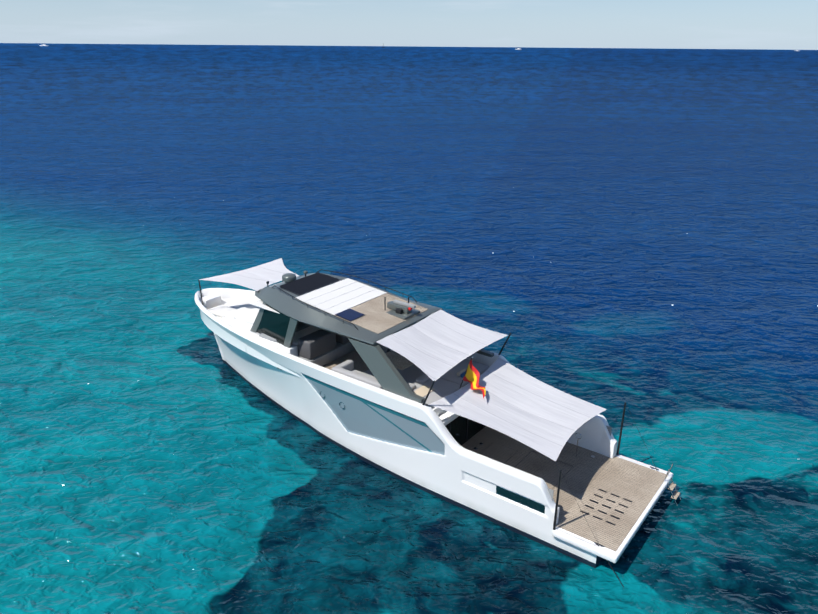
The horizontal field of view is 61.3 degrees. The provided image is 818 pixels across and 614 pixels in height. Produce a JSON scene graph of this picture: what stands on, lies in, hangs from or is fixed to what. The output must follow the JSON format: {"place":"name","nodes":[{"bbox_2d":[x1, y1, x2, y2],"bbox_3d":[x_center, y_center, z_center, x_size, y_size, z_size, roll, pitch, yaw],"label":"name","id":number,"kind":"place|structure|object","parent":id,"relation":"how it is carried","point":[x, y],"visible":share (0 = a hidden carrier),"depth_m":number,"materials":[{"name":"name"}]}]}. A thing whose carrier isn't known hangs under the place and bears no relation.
{"place":"outdoors","nodes":[
{"label":"outdoors","id":0,"kind":"place"},
{"bbox_2d":[250,300,279,313],"bbox_3d":[-2.698,0.104,27.507,6.750,0.027,3.600,15,25,34],"label":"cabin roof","id":1,"kind":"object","parent":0,"point":[259,303],"visible":0.14,"depth_m":27.83,"materials":[{"name":"white plastic"}]},
{"bbox_2d":[322,350,368,371],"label":"deck","id":2,"kind":"structure","parent":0,"point":[359,362],"depth_m":27.82,"materials":[{"name":"grey wood"}]},
{"bbox_2d":[221,317,319,354],"bbox_3d":[-5.515,0.852,30.029,5.150,0.970,3.440,15,25,34],"label":"coachroof","id":3,"kind":"object","parent":2,"relation":"on","point":[243,326],"visible":0.17,"depth_m":28.92,"materials":[{"name":"white plastic"}]},
{"bbox_2d":[223,304,259,324],"bbox_3d":[-6.332,0.161,30.424,2.800,0.570,2.840,15,25,34],"label":"sun pad","id":4,"kind":"object","parent":3,"relation":"on","point":[247,313],"visible":0.27,"depth_m":30.08,"materials":[{"name":"white fabric"}]},
{"bbox_2d":[256,304,290,344],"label":"glazing","id":5,"kind":"structure","parent":3,"relation":"on","point":[274,325],"depth_m":27.37,"materials":[{"name":"teal glass"}]},
{"bbox_2d":[259,322,389,365],"bbox_3d":[-3.201,1.306,28.553,4.000,1.200,4.300,15,25,34],"label":"cabin interior","id":6,"kind":"object","parent":2,"relation":"on","point":[320,347],"visible":0.31,"depth_m":27.50,"materials":[{"name":"grey fabric"}]},
{"bbox_2d":[245,302,424,402],"bbox_3d":[-2.991,1.805,25.811,9.221,2.210,0.738,16,26,36],"label":"frame","id":7,"kind":"object","parent":2,"relation":"on","point":[383,370],"visible":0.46,"depth_m":24.02,"materials":[{"name":"grey"}]},
{"bbox_2d":[332,360,383,389],"bbox_3d":[-1.617,2.745,25.249,2.450,0.870,1.070,15,25,34],"label":"sofa","id":8,"kind":"object","parent":2,"relation":"on","point":[346,368],"visible":0.42,"depth_m":25.14,"materials":[{"name":"white fabric"}]},
{"bbox_2d":[363,364,445,414],"bbox_3d":[0.269,2.874,26.170,4.300,0.008,3.100,15,25,34],"label":"seat","id":9,"kind":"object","parent":2,"relation":"on","point":[412,373],"depth_m":26.90,"materials":[{"name":"grey"}]},
{"bbox_2d":[408,359,489,415],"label":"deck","id":10,"kind":"structure","parent":2,"relation":"on","point":[449,382],"depth_m":24.90,"materials":[{"name":"white"}]},
{"bbox_2d":[414,369,465,396],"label":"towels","id":11,"kind":"object","parent":10,"relation":"on","point":[423,391],"visible":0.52,"depth_m":24.39,"materials":[{"name":"beige fabric"}]},
{"bbox_2d":[439,411,459,425],"bbox_3d":[2.151,3.426,24.875,0.400,0.180,4.800,15,25,34],"label":"sun pad","id":12,"kind":"object","parent":2,"relation":"on","point":[446,417],"depth_m":23.71,"materials":[{"name":"white fabric"}]},
{"bbox_2d":[475,348,493,356],"bbox_3d":[-0.689,0.733,28.699,9.221,2.210,0.738,14,25,32],"label":"starboard frame","id":13,"kind":"object","parent":2,"relation":"on","point":[482,351],"visible":0.08,"depth_m":26.62,"materials":[{"name":"grey metal"}]},
{"bbox_2d":[255,273,442,345],"bbox_3d":[-2.796,-0.278,27.442,7.100,0.736,4.300,15,25,34],"label":"hardtop","id":14,"kind":"object","parent":13,"relation":"on","point":[274,297],"visible":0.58,"depth_m":25.95,"materials":[{"name":"grey"}]},
{"bbox_2d":[282,273,295,282],"bbox_3d":[-4.934,-1.156,28.421,0.580,0.400,0.580,15,25,34],"label":"radar","id":15,"kind":"object","parent":14,"relation":"on","point":[288,277],"visible":0.88,"depth_m":28.22,"materials":[{"name":"grey plastic"}]},
{"bbox_2d":[280,279,340,295],"bbox_3d":[-4.010,-0.938,28.165,1.200,0.064,2.440,15,25,34],"label":"roof louver well","id":16,"kind":"object","parent":14,"relation":"on","point":[311,290],"visible":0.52,"depth_m":27.52,"materials":[{"name":"black"}]},
{"bbox_2d":[280,272,338,294],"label":"roof louvers","id":17,"kind":"object","parent":16,"relation":"on","point":[308,283],"visible":0.92,"depth_m":28.10,"materials":[{"name":"black"}]},
{"bbox_2d":[272,285,357,329],"bbox_3d":[-3.757,-0.025,26.095,5.044,0.564,0.292,18,27,39],"label":"roof rail","id":18,"kind":"object","parent":14,"relation":"on","point":[316,308],"visible":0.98,"depth_m":25.68,"materials":[{"name":"black metal"}]},
{"bbox_2d":[296,278,385,314],"bbox_3d":[-2.654,-0.454,27.264,2.050,0.240,3.100,15,25,34],"label":"sliding sunroof","id":19,"kind":"object","parent":14,"relation":"on","point":[351,303],"visible":0.94,"depth_m":27.15,"materials":[{"name":"white fabric"}]},
{"bbox_2d":[316,269,416,301],"bbox_3d":[-1.773,-0.950,28.584,5.044,0.564,0.292,12,24,28],"label":"roof rail","id":20,"kind":"object","parent":14,"relation":"on","point":[368,282],"visible":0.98,"depth_m":28.64,"materials":[{"name":"black metal"}]},
{"bbox_2d":[335,293,427,333],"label":"roof deck","id":21,"kind":"structure","parent":14,"relation":"on","point":[377,318],"depth_m":25.91,"materials":[{"name":"beige wood"}]},
{"bbox_2d":[335,308,363,320],"bbox_3d":[-2.438,0.193,25.854,1.350,0.157,0.780,15,25,34],"label":"solar panel","id":22,"kind":"object","parent":21,"relation":"on","point":[349,314],"visible":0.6,"depth_m":25.68,"materials":[{"name":"blue glass"}]},
{"bbox_2d":[384,297,419,319],"bbox_3d":[-0.302,-0.061,26.267,1.300,0.650,1.000,15,25,34],"label":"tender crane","id":23,"kind":"object","parent":21,"relation":"on","point":[402,310],"visible":0.92,"depth_m":26.11,"materials":[{"name":"grey metal"}]},
{"bbox_2d":[385,351,413,369],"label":"window","id":24,"kind":"structure","parent":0,"point":[399,361],"depth_m":26.38,"materials":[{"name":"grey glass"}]},
{"bbox_2d":[0,43,817,613],"bbox_3d":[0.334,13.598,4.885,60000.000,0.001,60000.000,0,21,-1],"label":"sea","id":25,"kind":"structure","parent":0,"point":[632,229],"depth_m":43.40,"materials":[{"name":"liquid"}]},
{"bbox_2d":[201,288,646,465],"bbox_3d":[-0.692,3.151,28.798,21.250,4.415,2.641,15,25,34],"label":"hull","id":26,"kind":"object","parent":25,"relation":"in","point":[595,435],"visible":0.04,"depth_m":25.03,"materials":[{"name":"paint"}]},
{"bbox_2d":[194,291,597,567],"bbox_3d":[-2.273,3.888,26.814,21.250,4.415,2.641,15,25,34],"label":"hull","id":27,"kind":"object","parent":26,"relation":"attached to","point":[412,443],"visible":0.94,"depth_m":24.01,"materials":[{"name":"paint"}]},
{"bbox_2d":[547,488,553,500],"bbox_3d":[3.035,5.699,21.922,3.300,1.130,0.015,15,25,34],"label":"bulwark liner","id":28,"kind":"object","parent":27,"relation":"attached to","point":[551,492],"visible":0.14,"depth_m":20.89,"materials":[{"name":"grey"}]},
{"bbox_2d":[552,455,672,562],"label":"swim platform","id":29,"kind":"structure","parent":27,"relation":"attached to","point":[618,499],"depth_m":21.85,"materials":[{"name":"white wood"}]},
{"bbox_2d":[199,265,655,544],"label":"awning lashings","id":30,"kind":"object","parent":29,"relation":"on","point":[561,472],"visible":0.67,"depth_m":20.15,"materials":[{"name":"black"}]},
{"bbox_2d":[198,258,298,305],"bbox_3d":[-6.733,-0.900,31.131,3.993,1.754,3.674,15,25,34],"label":"bow awning","id":31,"kind":"object","parent":30,"relation":"attached to","point":[256,278],"visible":0.92,"depth_m":30.66,"materials":[{"name":"fabric"}]},
{"bbox_2d":[428,357,625,529],"bbox_3d":[4.010,4.302,23.719,4.948,2.531,5.260,15,25,34],"label":"awning","id":32,"kind":"object","parent":29,"relation":"on","point":[519,405],"visible":1,"depth_m":23.42,"materials":[{"name":"fabric"}]},
{"bbox_2d":[663,464,680,505],"bbox_3d":[9.064,6.273,23.359,0.953,1.872,0.466,10,23,25],"label":"swim ladder","id":33,"kind":"object","parent":29,"relation":"attached to","point":[676,493],"visible":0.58,"depth_m":23.36,"materials":[{"name":"silver metal"}]},
{"bbox_2d":[377,310,510,405],"bbox_3d":[1.164,1.664,25.007,2.944,1.533,5.096,15,25,34],"label":"awning","id":34,"kind":"object","parent":26,"relation":"on","point":[434,347],"visible":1,"depth_m":24.82,"materials":[{"name":"fabric"}]},
{"bbox_2d":[460,357,485,397],"bbox_3d":[2.399,2.545,23.899,0.561,1.137,1.513,-11,23,-27],"label":"flag","id":35,"kind":"object","parent":34,"relation":"attached to","point":[472,376],"visible":1,"depth_m":24.29,"materials":[{"name":"multicoloured fabric"}]},
{"bbox_2d":[445,416,484,445],"bbox_3d":[2.096,4.227,25.216,0.080,1.560,4.600,15,25,34],"label":"saloon aft glass","id":36,"kind":"object","parent":26,"relation":"attached to","point":[458,428],"visible":0.14,"depth_m":25.05,"materials":[{"name":"black glass"}]},
{"bbox_2d":[462,426,612,521],"bbox_3d":[4.000,5.551,24.191,4.750,0.158,4.680,15,25,34],"label":"teak deck","id":37,"kind":"object","parent":26,"relation":"on","point":[583,473],"visible":0.36,"depth_m":24.28,"materials":[{"name":"beige wood"}]},
{"bbox_2d":[595,556,601,567],"bbox_3d":[7.018,7.101,22.361,0.001,1.700,5.049,15,25,34],"label":"transom","id":38,"kind":"object","parent":26,"relation":"attached to","point":[598,559],"visible":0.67,"depth_m":20.52,"materials":[{"name":"blue"}]},
{"bbox_2d":[606,425,611,435],"bbox_3d":[5.816,4.404,25.410,3.300,1.130,0.018,15,25,34],"label":"bulwark liner","id":39,"kind":"object","parent":26,"relation":"attached to","point":[609,428],"visible":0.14,"depth_m":24.38,"materials":[{"name":"grey"}]},
{"bbox_2d":[0,0,817,49],"label":"sky","id":40,"kind":"structure","parent":0,"point":[654,24],"materials":[{"name":"blue"}]},
{"label":"bow cockpit floor","id":41,"kind":"object","parent":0,"visible":0},
{"bbox_2d":[199,294,220,309],"bbox_3d":[-9.440,-0.200,32.767,0.550,0.600,0.900,15,25,34],"label":"seat","id":42,"kind":"object","parent":41,"relation":"on","point":[212,300],"visible":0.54,"depth_m":32.57,"materials":[{"name":"white fabric"}]},
{"bbox_2d":[208,299,250,318],"bbox_3d":[-8.219,0.197,31.941,1.300,0.460,2.000,15,25,34],"label":"bow sunpad","id":43,"kind":"object","parent":41,"relation":"on","point":[219,311],"visible":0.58,"depth_m":31.75,"materials":[{"name":"white fabric"}]}
]}

